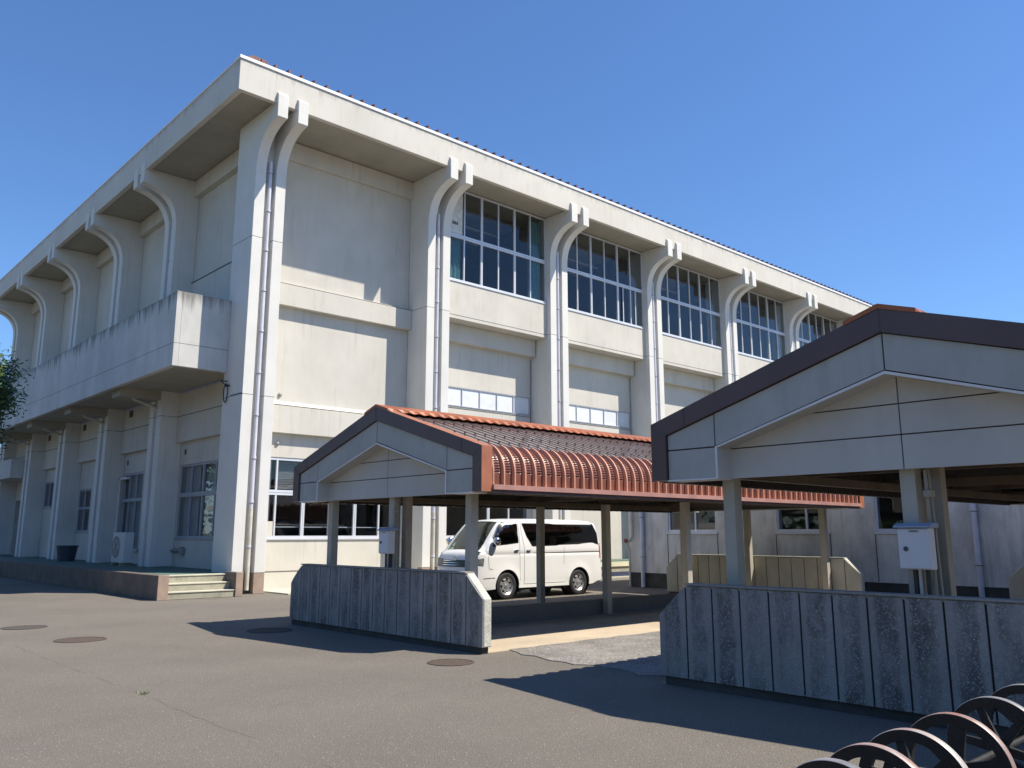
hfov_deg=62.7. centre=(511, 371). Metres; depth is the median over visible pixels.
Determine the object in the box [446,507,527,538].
window
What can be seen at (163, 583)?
raised platform
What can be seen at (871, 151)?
sky
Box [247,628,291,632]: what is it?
manhole cover
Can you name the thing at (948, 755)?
spoked wheel
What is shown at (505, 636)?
pavement
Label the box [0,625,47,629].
manhole cover
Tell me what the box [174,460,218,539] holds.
window
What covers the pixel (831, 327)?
window
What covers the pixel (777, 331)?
window
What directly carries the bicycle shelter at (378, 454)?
on the pavement at (505, 636)
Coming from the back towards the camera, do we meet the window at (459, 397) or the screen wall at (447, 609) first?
the window at (459, 397)
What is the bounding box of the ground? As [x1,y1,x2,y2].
[0,577,1023,767]
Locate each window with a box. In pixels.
[42,482,53,508]
[74,489,90,532]
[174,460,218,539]
[266,457,379,539]
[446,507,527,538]
[448,386,529,415]
[450,191,546,304]
[567,232,644,329]
[569,404,629,428]
[661,264,723,349]
[667,511,717,533]
[736,291,786,361]
[775,509,830,533]
[799,312,837,346]
[874,497,897,533]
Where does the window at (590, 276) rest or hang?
in the school building at (300, 266)
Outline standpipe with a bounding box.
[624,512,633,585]
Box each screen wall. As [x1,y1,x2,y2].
[289,563,490,654]
[659,583,1023,736]
[667,554,864,592]
[1008,565,1023,598]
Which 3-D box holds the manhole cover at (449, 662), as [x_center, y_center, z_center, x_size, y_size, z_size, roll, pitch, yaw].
[-0.771,3.693,10.666,0.600,0.007,0.600,10,-15,-42]
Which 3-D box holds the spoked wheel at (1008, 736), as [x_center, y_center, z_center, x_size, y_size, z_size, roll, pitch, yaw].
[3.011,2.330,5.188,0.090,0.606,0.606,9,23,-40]
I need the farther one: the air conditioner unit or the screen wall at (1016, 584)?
the air conditioner unit
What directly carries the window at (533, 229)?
in the school building at (300, 266)
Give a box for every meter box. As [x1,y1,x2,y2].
[377,498,399,567]
[893,469,943,594]
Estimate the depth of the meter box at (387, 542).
13.60 m
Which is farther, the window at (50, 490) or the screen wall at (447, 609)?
the window at (50, 490)
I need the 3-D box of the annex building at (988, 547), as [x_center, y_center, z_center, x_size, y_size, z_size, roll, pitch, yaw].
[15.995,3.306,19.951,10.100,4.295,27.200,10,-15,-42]
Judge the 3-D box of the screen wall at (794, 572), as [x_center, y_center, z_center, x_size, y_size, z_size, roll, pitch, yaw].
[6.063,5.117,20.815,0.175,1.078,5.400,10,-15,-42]
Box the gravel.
[508,631,665,675]
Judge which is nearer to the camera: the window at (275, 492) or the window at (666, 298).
the window at (275, 492)
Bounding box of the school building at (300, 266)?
[0,54,872,593]
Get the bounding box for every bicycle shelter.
[292,404,863,614]
[651,304,1023,595]
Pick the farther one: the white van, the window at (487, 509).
the window at (487, 509)
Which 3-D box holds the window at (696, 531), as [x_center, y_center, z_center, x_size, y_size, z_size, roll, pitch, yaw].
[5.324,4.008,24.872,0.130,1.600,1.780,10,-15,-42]
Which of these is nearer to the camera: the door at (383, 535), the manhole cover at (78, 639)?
the manhole cover at (78, 639)
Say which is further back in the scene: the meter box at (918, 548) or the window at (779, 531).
the window at (779, 531)
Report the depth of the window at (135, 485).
31.18 m
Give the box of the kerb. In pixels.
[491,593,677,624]
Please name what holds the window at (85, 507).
in the school building at (300, 266)
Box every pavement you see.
[263,576,628,594]
[291,608,663,652]
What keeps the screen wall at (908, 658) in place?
on the pavement
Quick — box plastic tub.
[56,545,78,560]
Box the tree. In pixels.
[0,346,33,454]
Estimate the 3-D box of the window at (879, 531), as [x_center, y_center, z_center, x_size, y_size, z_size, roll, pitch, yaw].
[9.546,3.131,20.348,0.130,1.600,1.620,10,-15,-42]
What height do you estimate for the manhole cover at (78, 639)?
0.007 m
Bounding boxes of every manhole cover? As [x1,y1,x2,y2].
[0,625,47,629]
[53,637,106,642]
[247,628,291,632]
[427,659,473,665]
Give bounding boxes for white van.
[437,519,601,599]
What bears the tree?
on the ground
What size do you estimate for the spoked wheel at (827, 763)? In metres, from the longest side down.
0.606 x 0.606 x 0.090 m
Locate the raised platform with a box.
[0,555,249,600]
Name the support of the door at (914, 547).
in the meter box at (918, 548)
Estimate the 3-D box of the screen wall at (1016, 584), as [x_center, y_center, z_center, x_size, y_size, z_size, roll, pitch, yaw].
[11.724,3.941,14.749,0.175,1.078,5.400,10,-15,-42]
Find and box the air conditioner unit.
[111,532,133,565]
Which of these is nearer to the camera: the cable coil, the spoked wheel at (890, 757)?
the spoked wheel at (890, 757)
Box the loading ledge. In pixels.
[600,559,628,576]
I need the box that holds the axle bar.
[968,735,1023,761]
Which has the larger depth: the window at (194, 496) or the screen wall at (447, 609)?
the window at (194, 496)
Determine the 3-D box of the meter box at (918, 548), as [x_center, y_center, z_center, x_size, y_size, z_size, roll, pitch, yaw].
[3.674,1.967,7.518,0.225,2.160,0.337,10,-15,-42]
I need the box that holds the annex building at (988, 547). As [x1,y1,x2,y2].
[628,496,1023,598]
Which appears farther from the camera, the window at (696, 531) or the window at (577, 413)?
the window at (577, 413)
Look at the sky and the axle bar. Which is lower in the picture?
the axle bar
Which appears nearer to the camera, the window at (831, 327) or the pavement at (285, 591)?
the pavement at (285, 591)
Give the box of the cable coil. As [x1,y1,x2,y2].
[220,380,241,402]
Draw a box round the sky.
[0,0,1023,445]
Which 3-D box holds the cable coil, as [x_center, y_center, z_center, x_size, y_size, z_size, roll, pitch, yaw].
[-8.008,0.518,23.886,0.239,0.661,1.125,10,-15,-42]
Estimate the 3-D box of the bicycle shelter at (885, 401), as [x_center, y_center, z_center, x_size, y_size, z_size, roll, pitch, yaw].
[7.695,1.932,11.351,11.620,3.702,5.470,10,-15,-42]
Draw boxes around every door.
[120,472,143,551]
[379,531,388,552]
[897,529,931,568]
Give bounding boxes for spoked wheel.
[796,758,859,767]
[830,743,918,767]
[858,728,967,767]
[905,712,1015,767]
[947,696,1023,760]
[981,684,1023,767]
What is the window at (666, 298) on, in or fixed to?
in the school building at (300, 266)
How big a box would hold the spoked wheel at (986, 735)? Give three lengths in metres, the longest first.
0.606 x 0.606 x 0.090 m
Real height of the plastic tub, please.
0.590 m
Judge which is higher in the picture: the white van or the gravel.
the white van
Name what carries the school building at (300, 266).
on the ground
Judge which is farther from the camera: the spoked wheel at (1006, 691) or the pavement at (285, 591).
the pavement at (285, 591)

